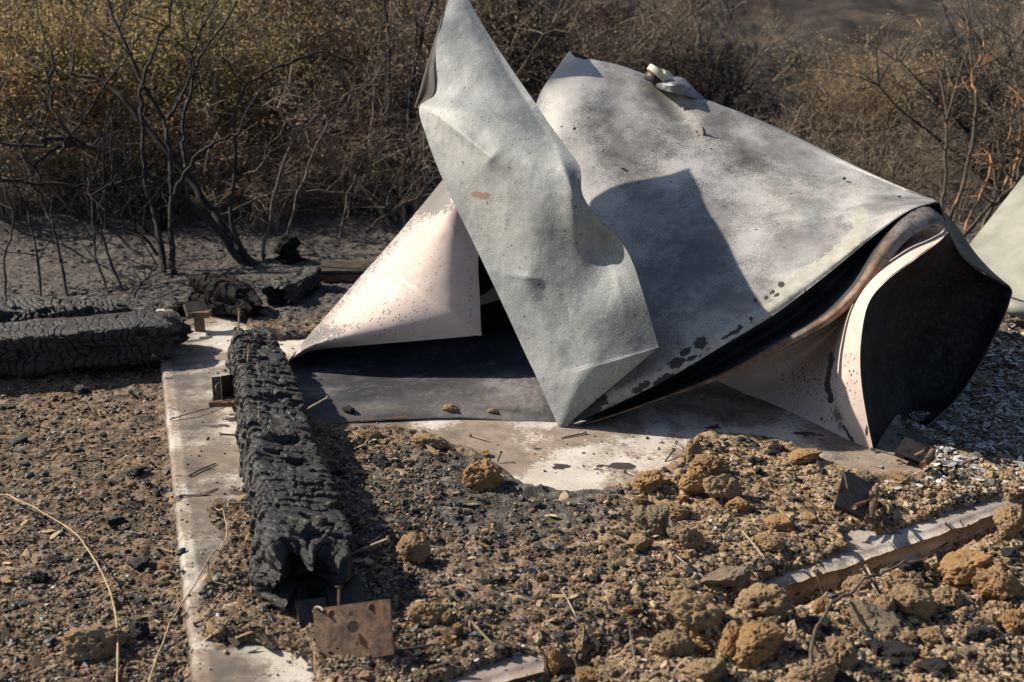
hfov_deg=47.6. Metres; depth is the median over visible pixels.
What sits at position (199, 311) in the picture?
tee bracket
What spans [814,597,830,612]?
clod
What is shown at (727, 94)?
dry shrub
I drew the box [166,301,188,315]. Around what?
charred timber piece
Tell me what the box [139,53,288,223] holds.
dry shrub
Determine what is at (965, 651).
stone
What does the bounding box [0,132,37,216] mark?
dry shrub
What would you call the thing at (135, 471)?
charcoal lump
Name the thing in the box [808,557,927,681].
stick
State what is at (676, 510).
clod
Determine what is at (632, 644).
nail
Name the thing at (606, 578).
clod
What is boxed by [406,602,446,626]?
clod
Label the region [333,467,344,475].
charcoal lump
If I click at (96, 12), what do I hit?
dry shrub
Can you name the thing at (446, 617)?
clod
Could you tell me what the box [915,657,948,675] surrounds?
charcoal lump
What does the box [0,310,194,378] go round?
charred log
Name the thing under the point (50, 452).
twig
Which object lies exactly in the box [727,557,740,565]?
clod
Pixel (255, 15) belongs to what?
dry shrub
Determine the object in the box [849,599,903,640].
stone
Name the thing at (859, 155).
dry shrub
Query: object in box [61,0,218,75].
dry shrub
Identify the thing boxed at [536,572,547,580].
clod
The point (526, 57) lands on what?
dry shrub
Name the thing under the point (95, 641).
clod
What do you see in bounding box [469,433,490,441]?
nail
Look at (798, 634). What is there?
nail
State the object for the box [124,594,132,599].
charcoal lump
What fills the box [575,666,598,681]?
clod
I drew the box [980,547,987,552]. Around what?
charcoal lump
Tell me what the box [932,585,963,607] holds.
clod
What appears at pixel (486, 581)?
charcoal lump
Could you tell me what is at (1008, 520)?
clod
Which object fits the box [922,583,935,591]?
stone
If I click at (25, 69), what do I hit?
dry shrub
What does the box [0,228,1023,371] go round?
ash litter
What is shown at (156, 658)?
dry stalk
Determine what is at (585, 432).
nail
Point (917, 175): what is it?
dry shrub
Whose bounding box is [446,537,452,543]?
clod
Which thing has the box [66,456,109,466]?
twig
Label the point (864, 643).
stone
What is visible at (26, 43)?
dry shrub
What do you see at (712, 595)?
clod
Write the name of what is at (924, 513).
clod
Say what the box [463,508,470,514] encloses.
stone
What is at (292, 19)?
dry shrub
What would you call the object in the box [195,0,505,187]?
dry shrub
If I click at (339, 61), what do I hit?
dry shrub
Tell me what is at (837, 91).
dry shrub
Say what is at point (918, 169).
dry shrub
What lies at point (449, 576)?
paint flakes
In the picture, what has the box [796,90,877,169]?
dry shrub
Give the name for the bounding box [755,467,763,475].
charcoal lump
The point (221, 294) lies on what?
charred timber piece
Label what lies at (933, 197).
dry shrub
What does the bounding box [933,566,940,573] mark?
clod
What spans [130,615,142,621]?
stone
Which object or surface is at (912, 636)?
stone
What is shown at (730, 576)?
stone
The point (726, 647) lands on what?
clod
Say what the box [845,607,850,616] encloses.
clod
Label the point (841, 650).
clod
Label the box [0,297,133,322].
charred log
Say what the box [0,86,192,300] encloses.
burnt shrub
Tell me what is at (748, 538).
nail
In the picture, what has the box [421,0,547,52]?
dry shrub
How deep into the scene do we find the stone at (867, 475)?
3.52 m
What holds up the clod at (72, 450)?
on the ground
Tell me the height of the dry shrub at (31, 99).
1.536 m
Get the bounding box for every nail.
[179,493,212,496]
[369,534,381,542]
[401,640,440,649]
[466,615,492,643]
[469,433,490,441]
[556,583,575,616]
[562,431,586,437]
[566,643,577,667]
[581,623,585,645]
[626,622,635,663]
[664,448,675,461]
[672,551,695,571]
[735,524,765,559]
[777,549,790,570]
[787,632,800,648]
[803,479,817,489]
[814,571,823,594]
[819,507,839,522]
[826,530,864,549]
[860,568,878,594]
[864,564,877,584]
[870,447,893,454]
[929,545,954,555]
[965,469,980,478]
[971,630,1013,651]
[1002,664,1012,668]
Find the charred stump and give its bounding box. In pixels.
[274,234,306,264]
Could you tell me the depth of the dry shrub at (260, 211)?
6.88 m
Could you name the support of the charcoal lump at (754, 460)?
on the ground
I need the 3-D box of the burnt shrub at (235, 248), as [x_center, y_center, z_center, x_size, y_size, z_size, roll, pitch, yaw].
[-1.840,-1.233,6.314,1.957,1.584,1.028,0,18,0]
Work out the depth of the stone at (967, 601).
2.88 m
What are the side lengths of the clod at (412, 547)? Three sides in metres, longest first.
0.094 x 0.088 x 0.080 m
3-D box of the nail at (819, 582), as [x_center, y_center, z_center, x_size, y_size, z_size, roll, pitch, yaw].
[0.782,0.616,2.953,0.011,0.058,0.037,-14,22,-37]
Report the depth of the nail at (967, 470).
3.54 m
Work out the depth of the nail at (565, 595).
2.83 m
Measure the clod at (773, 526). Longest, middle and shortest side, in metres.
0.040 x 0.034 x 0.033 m
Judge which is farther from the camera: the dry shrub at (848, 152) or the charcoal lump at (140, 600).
the dry shrub at (848, 152)
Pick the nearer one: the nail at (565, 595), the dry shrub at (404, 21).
the nail at (565, 595)
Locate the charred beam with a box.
[218,308,389,609]
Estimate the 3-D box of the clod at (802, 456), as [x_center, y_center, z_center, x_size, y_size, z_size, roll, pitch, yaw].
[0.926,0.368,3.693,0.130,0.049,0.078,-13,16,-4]
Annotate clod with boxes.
[20,633,29,638]
[60,623,129,660]
[68,447,75,453]
[80,480,87,486]
[104,552,110,556]
[126,481,136,487]
[137,650,147,658]
[157,563,167,570]
[361,429,381,437]
[396,531,430,563]
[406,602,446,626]
[410,433,448,448]
[437,635,452,644]
[439,609,452,624]
[442,404,458,411]
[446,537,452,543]
[453,622,462,630]
[454,639,461,644]
[462,458,502,492]
[478,450,489,457]
[487,408,497,413]
[531,615,539,620]
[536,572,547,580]
[548,648,560,675]
[566,601,576,609]
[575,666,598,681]
[601,575,612,581]
[621,582,630,586]
[624,605,634,613]
[626,533,653,551]
[633,469,662,493]
[634,495,647,505]
[650,629,694,657]
[656,499,691,520]
[665,589,725,631]
[669,571,679,577]
[677,465,708,495]
[679,494,688,500]
[679,527,704,549]
[684,439,702,461]
[684,657,726,681]
[689,630,704,638]
[691,453,729,474]
[693,640,704,651]
[703,474,742,500]
[704,592,714,598]
[717,620,739,658]
[718,546,727,552]
[725,497,750,512]
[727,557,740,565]
[732,620,785,669]
[733,582,793,618]
[755,531,786,550]
[763,565,774,576]
[765,513,795,531]
[769,520,779,531]
[782,658,838,681]
[787,448,822,465]
[790,547,798,552]
[802,512,817,523]
[804,539,819,548]
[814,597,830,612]
[823,634,858,670]
[835,540,847,551]
[841,574,875,591]
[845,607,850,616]
[872,525,882,533]
[874,564,883,573]
[874,594,894,610]
[884,577,924,589]
[887,470,915,484]
[888,582,936,618]
[890,570,908,578]
[894,637,909,646]
[913,658,922,665]
[918,510,928,520]
[918,626,945,647]
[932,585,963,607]
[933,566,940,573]
[937,548,994,584]
[959,666,967,672]
[971,565,1021,598]
[985,612,1001,623]
[992,503,1023,537]
[997,561,1006,568]
[1000,608,1023,635]
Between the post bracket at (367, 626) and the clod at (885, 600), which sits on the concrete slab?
the post bracket at (367, 626)
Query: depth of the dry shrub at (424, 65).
7.39 m
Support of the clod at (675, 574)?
on the ground
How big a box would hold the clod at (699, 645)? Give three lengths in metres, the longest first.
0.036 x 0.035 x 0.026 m
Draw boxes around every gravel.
[0,349,442,681]
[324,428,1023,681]
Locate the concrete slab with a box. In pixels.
[156,308,1023,681]
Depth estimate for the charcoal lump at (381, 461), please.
3.61 m
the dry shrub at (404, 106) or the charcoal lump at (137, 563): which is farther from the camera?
the dry shrub at (404, 106)
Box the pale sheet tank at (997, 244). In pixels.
[970,176,1023,317]
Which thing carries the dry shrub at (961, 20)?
on the ground
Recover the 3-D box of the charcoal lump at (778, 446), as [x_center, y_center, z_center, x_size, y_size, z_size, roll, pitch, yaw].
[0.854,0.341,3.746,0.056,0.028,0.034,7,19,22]
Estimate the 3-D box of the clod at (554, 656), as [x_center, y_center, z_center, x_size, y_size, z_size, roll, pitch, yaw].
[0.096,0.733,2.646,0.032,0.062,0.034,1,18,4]
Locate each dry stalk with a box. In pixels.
[0,494,118,681]
[148,505,227,681]
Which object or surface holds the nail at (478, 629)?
on the ground
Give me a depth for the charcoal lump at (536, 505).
3.36 m
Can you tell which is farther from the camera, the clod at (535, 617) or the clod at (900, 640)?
the clod at (535, 617)
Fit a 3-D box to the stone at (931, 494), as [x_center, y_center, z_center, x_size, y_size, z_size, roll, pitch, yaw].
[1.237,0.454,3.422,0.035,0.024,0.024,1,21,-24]
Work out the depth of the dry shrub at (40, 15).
9.44 m
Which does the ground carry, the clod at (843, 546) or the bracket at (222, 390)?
the clod at (843, 546)
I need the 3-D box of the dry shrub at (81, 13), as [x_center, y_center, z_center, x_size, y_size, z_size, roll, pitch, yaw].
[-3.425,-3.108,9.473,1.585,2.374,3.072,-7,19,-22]
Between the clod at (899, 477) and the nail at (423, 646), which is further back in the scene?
the clod at (899, 477)
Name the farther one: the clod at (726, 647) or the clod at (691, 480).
the clod at (691, 480)
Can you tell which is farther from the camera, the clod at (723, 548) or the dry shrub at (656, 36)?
the dry shrub at (656, 36)
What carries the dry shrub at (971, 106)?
on the ground
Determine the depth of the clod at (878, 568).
3.16 m
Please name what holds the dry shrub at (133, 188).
on the ground
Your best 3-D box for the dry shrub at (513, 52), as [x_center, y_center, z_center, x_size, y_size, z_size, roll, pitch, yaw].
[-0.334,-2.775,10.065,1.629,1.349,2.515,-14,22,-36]
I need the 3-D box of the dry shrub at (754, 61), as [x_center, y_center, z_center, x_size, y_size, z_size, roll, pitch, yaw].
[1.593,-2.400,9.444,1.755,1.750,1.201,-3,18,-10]
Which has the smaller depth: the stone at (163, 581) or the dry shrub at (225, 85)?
the stone at (163, 581)
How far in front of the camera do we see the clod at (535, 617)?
2.79 m
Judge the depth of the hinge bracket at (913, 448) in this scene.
3.72 m
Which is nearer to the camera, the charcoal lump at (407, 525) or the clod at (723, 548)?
the clod at (723, 548)
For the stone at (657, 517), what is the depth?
3.17 m
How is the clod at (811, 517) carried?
on the ground
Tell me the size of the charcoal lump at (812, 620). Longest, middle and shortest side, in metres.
0.072 x 0.050 x 0.032 m
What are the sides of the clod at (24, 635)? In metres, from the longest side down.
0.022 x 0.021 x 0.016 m
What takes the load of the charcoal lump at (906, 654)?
on the ground
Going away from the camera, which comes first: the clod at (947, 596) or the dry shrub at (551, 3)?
the clod at (947, 596)
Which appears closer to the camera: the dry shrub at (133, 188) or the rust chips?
the rust chips
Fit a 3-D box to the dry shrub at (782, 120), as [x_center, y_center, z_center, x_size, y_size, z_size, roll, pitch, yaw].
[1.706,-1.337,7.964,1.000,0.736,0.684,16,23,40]
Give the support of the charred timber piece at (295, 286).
on the ground
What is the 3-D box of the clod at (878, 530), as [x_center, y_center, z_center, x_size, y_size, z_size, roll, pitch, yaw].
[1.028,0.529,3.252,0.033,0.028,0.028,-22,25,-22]
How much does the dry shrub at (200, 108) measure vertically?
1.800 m
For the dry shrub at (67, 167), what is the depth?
7.23 m
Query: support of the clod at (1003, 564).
on the ground
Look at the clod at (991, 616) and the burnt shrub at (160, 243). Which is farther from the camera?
the burnt shrub at (160, 243)
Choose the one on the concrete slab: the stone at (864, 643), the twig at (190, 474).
the twig at (190, 474)
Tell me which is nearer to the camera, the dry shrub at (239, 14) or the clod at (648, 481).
the clod at (648, 481)
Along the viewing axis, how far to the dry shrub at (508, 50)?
10.55 m
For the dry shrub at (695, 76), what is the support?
on the ground
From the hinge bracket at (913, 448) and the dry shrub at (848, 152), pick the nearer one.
the hinge bracket at (913, 448)
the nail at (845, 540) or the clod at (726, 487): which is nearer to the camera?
the nail at (845, 540)
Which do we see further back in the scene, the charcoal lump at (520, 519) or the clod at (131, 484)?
the clod at (131, 484)
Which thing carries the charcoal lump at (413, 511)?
on the ground
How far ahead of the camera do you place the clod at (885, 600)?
2.81 m
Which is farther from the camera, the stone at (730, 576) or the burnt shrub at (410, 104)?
the burnt shrub at (410, 104)
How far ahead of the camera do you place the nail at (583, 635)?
2.69 m
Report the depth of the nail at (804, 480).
3.49 m
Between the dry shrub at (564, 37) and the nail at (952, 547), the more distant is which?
the dry shrub at (564, 37)
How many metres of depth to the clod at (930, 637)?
2.71 m
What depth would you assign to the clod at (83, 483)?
3.62 m
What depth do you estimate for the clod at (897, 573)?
2.98 m
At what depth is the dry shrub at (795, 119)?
7.17 m
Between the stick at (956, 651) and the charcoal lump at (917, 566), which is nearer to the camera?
the stick at (956, 651)
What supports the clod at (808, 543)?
on the ground
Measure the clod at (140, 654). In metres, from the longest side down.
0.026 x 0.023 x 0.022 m
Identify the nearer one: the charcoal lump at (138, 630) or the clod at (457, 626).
the clod at (457, 626)
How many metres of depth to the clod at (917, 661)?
2.64 m
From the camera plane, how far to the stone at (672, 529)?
3.14 m
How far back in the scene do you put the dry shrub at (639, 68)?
9.43 m
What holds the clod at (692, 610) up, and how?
on the ground
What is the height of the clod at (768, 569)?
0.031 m
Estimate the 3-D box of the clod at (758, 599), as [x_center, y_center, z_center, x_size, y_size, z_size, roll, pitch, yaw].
[0.595,0.614,2.755,0.137,0.085,0.107,8,19,23]
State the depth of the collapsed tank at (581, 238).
4.25 m
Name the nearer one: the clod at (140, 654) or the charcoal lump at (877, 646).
the charcoal lump at (877, 646)
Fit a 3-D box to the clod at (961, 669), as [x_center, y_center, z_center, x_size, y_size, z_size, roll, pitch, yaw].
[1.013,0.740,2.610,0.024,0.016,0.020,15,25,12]
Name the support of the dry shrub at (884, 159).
on the ground
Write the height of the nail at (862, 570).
0.013 m
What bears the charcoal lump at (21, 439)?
on the ground
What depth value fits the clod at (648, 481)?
3.45 m
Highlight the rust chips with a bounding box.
[0,376,436,681]
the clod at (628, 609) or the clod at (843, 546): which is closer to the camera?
the clod at (628, 609)
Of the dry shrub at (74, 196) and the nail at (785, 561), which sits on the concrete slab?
the nail at (785, 561)
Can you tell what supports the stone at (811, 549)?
on the ground
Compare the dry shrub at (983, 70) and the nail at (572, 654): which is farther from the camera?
the dry shrub at (983, 70)
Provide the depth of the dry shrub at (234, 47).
7.51 m
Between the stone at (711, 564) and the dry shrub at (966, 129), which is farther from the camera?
the dry shrub at (966, 129)
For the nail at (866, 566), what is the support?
on the ground
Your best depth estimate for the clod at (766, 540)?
3.09 m
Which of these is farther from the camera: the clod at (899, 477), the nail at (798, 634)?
the clod at (899, 477)
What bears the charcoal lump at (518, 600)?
on the ground
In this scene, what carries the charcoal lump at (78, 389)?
on the ground
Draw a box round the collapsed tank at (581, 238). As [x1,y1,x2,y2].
[289,0,1011,450]
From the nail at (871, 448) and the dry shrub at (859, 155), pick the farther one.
the dry shrub at (859, 155)
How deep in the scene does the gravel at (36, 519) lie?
3.08 m
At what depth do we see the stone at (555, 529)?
3.19 m
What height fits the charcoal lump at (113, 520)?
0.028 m
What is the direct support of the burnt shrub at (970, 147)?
on the ground
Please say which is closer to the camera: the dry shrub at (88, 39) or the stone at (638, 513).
the stone at (638, 513)
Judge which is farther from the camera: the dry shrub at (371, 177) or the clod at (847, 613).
the dry shrub at (371, 177)
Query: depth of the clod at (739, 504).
3.33 m
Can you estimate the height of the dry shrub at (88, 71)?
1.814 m
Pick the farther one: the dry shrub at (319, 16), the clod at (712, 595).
the dry shrub at (319, 16)
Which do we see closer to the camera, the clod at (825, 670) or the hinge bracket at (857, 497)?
the clod at (825, 670)
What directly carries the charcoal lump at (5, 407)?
on the ground
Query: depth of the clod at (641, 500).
3.37 m
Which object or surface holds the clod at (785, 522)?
on the ground
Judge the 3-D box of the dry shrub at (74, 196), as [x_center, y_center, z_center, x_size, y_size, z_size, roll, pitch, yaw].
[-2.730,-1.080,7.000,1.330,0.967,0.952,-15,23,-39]
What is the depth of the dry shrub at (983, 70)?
7.41 m
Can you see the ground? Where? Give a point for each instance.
(846, 16)
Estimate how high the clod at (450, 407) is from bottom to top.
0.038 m
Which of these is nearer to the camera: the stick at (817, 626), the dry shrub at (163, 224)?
the stick at (817, 626)
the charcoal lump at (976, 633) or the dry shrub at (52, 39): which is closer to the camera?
the charcoal lump at (976, 633)
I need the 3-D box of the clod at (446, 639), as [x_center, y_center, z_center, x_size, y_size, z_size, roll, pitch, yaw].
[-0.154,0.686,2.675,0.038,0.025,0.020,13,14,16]
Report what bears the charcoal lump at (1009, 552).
on the ground
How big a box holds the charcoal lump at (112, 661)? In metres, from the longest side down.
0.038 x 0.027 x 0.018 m
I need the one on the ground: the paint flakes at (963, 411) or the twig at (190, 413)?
the paint flakes at (963, 411)
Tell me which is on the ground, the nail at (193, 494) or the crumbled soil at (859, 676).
the crumbled soil at (859, 676)
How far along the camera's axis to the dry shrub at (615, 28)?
9.36 m
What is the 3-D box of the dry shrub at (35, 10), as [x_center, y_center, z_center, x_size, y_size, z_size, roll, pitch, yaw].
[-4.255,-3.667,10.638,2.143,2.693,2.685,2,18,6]
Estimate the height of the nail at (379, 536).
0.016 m
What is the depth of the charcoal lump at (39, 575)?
3.08 m
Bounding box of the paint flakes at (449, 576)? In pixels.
[3,384,1021,681]
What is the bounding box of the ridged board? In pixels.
[320,260,374,281]
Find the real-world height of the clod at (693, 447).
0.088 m
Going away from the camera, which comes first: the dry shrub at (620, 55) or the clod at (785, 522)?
the clod at (785, 522)
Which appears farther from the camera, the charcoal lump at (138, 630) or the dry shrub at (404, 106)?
the dry shrub at (404, 106)
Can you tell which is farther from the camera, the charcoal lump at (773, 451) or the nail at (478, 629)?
the charcoal lump at (773, 451)
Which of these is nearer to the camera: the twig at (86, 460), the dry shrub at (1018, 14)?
the twig at (86, 460)
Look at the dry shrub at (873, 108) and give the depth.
8.95 m
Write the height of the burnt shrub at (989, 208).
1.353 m
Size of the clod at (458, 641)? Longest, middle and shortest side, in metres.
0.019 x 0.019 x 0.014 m
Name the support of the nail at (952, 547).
on the ground
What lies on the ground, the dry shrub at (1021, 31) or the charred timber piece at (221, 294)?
the dry shrub at (1021, 31)
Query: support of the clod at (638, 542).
on the ground
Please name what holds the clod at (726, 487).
on the ground
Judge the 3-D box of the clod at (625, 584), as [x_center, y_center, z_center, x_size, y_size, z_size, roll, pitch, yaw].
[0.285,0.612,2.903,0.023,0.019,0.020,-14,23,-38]
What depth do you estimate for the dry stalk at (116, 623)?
2.99 m
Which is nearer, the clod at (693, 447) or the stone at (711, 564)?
the stone at (711, 564)
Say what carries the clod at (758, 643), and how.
on the ground
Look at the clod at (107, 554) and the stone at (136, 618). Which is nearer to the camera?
the stone at (136, 618)
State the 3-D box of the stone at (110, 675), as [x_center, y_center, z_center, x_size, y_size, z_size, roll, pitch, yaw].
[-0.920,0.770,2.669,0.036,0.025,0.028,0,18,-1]
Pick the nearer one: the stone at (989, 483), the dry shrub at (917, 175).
the stone at (989, 483)
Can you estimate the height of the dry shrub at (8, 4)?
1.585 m
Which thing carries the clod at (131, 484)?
on the ground
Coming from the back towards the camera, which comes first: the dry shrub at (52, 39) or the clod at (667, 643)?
the dry shrub at (52, 39)
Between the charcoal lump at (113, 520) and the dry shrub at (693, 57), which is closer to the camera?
the charcoal lump at (113, 520)
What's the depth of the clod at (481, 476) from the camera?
3.47 m
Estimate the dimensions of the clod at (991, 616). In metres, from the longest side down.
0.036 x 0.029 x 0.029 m
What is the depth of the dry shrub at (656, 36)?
9.29 m
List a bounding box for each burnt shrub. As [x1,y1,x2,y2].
[0,0,252,273]
[0,0,355,266]
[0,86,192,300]
[206,0,437,260]
[352,0,433,218]
[877,0,1021,228]
[917,0,1023,236]
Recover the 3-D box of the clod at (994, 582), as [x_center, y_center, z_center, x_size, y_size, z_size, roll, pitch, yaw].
[1.223,0.613,2.921,0.114,0.095,0.095,13,22,36]
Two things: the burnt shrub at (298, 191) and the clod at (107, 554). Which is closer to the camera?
the clod at (107, 554)
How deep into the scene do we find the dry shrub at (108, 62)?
7.60 m
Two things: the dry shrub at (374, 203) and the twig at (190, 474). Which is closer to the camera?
the twig at (190, 474)
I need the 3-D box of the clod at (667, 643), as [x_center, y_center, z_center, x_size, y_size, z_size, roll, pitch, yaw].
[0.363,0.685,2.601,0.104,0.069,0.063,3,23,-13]
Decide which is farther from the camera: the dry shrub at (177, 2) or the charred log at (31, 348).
the dry shrub at (177, 2)
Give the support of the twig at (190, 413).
on the concrete slab
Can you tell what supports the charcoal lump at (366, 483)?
on the ground
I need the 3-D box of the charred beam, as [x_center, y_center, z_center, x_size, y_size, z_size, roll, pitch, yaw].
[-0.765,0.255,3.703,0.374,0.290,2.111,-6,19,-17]
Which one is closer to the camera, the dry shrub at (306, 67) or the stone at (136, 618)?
the stone at (136, 618)
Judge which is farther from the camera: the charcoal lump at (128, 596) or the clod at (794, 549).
the clod at (794, 549)
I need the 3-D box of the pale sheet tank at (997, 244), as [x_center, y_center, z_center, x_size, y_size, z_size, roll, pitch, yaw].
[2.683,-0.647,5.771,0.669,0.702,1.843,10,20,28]
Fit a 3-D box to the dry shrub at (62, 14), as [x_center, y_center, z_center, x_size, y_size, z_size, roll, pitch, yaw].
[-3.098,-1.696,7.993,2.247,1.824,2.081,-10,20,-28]
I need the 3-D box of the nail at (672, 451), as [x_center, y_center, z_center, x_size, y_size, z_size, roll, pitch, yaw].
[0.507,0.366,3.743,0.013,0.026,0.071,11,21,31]
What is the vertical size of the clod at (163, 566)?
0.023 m
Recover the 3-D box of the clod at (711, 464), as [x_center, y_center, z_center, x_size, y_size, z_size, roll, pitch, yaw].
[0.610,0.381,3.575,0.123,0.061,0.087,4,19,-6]
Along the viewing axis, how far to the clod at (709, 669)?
2.49 m
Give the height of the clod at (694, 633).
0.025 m
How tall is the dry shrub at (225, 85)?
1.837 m
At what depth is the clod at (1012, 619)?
2.75 m
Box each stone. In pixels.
[48,485,57,492]
[103,538,112,543]
[103,670,115,680]
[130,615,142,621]
[157,578,168,585]
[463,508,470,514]
[550,527,561,533]
[631,505,647,530]
[645,504,669,535]
[664,518,683,540]
[700,565,751,586]
[707,561,714,566]
[807,546,819,553]
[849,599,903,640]
[856,469,874,482]
[857,639,868,647]
[905,631,918,641]
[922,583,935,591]
[927,491,936,497]
[957,647,970,657]
[963,598,974,605]
[984,481,994,486]
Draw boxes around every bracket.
[183,300,211,331]
[209,374,234,406]
[293,572,394,658]
[833,469,879,525]
[894,429,935,469]
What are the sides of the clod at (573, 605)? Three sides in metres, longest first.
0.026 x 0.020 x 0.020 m
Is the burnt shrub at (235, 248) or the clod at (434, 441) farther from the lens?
the burnt shrub at (235, 248)
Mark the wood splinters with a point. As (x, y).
(238, 603)
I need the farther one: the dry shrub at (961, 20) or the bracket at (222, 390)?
the dry shrub at (961, 20)
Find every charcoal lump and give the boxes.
[0,403,14,410]
[7,435,27,445]
[29,569,47,582]
[73,384,90,394]
[105,515,125,525]
[107,657,122,666]
[124,465,146,475]
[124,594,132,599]
[126,555,151,572]
[128,621,149,639]
[132,596,147,604]
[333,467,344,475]
[341,405,354,413]
[363,481,372,485]
[371,455,391,469]
[397,520,411,530]
[409,507,425,514]
[477,578,492,584]
[515,597,526,604]
[517,516,530,523]
[528,501,541,509]
[749,455,763,464]
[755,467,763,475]
[766,448,778,455]
[768,443,784,450]
[803,615,832,633]
[834,669,854,681]
[869,639,891,656]
[879,639,920,667]
[881,656,902,668]
[897,556,924,572]
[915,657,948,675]
[964,626,996,641]
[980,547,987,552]
[1001,547,1020,557]
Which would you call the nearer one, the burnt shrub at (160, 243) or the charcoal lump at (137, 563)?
the charcoal lump at (137, 563)
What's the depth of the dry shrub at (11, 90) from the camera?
7.09 m
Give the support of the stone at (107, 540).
on the ground
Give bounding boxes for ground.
[0,0,1023,681]
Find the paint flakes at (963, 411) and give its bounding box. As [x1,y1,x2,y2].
[873,322,1023,489]
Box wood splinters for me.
[0,375,1020,681]
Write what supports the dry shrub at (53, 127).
on the ground
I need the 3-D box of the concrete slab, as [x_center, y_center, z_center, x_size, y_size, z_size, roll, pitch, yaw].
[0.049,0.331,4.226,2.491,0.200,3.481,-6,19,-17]
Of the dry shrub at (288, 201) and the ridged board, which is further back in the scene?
the dry shrub at (288, 201)
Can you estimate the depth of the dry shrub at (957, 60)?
8.58 m
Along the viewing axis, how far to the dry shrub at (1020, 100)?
7.74 m
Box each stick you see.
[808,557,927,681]
[937,628,978,669]
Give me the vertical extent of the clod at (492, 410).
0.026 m
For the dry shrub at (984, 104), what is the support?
on the ground
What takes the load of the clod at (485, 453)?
on the concrete slab
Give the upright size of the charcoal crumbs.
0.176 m
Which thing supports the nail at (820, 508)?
on the ground
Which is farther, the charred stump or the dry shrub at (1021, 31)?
the dry shrub at (1021, 31)
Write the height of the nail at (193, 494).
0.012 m
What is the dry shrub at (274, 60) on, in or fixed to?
on the ground
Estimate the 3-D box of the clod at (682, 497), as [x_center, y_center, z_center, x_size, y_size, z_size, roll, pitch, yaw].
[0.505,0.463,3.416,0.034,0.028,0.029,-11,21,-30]
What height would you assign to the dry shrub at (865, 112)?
1.224 m
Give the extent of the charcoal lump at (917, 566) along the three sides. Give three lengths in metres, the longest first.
0.070 x 0.051 x 0.045 m
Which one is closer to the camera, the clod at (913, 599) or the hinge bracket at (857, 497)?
the clod at (913, 599)
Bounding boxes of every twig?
[35,445,67,458]
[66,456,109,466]
[169,407,212,419]
[188,463,215,476]
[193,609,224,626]
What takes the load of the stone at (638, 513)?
on the ground
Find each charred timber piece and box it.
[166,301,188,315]
[187,271,264,318]
[262,264,321,307]
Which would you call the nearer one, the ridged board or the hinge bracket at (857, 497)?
the hinge bracket at (857, 497)
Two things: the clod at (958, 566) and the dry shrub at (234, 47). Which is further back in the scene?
the dry shrub at (234, 47)
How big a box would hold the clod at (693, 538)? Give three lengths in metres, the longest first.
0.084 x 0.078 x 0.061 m
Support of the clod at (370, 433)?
on the ground
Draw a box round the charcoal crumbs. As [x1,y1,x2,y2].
[0,362,1023,681]
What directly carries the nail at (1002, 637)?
on the ground
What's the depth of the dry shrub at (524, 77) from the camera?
9.54 m
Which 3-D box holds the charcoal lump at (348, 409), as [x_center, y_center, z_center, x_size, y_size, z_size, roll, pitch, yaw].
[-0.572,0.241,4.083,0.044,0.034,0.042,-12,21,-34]
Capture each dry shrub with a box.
[0,0,78,204]
[0,0,88,183]
[0,0,118,176]
[0,0,121,153]
[0,0,187,63]
[0,0,193,215]
[0,0,205,180]
[0,0,208,180]
[0,0,307,216]
[0,0,322,198]
[0,27,179,214]
[0,82,157,216]
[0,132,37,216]
[1,0,181,189]
[1,25,47,172]
[3,0,306,179]
[4,0,376,130]
[5,1,111,27]
[11,103,227,233]
[17,0,150,54]
[31,67,245,225]
[51,0,344,140]
[53,0,154,57]
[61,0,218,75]
[69,0,317,205]
[87,0,379,207]
[96,0,345,182]
[130,0,442,162]
[131,0,394,179]
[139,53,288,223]
[159,126,342,233]
[165,0,491,151]
[172,0,382,77]
[174,0,539,96]
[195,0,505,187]
[202,0,522,154]
[208,0,441,173]
[237,113,351,220]
[246,0,546,184]
[247,65,415,217]
[269,79,440,228]
[288,42,439,216]
[362,0,616,184]
[363,0,640,91]
[407,0,593,80]
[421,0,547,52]
[444,0,623,102]
[470,0,575,74]
[486,0,584,56]
[492,0,640,88]
[507,0,737,89]
[509,1,694,100]
[524,0,797,132]
[529,0,720,80]
[566,0,727,84]
[602,0,839,119]
[648,0,735,91]
[650,11,818,127]
[736,101,832,151]
[741,65,908,168]
[756,78,905,172]
[761,16,965,170]
[766,19,950,166]
[772,14,966,157]
[788,0,1023,206]
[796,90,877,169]
[811,126,912,185]
[814,92,948,184]
[849,1,1023,151]
[851,94,980,197]
[864,0,1023,184]
[890,102,1017,223]
[893,92,996,189]
[897,22,1023,170]
[903,129,987,202]
[926,0,1023,74]
[943,5,1023,182]
[954,31,1023,178]
[962,32,1023,176]
[979,0,1023,84]

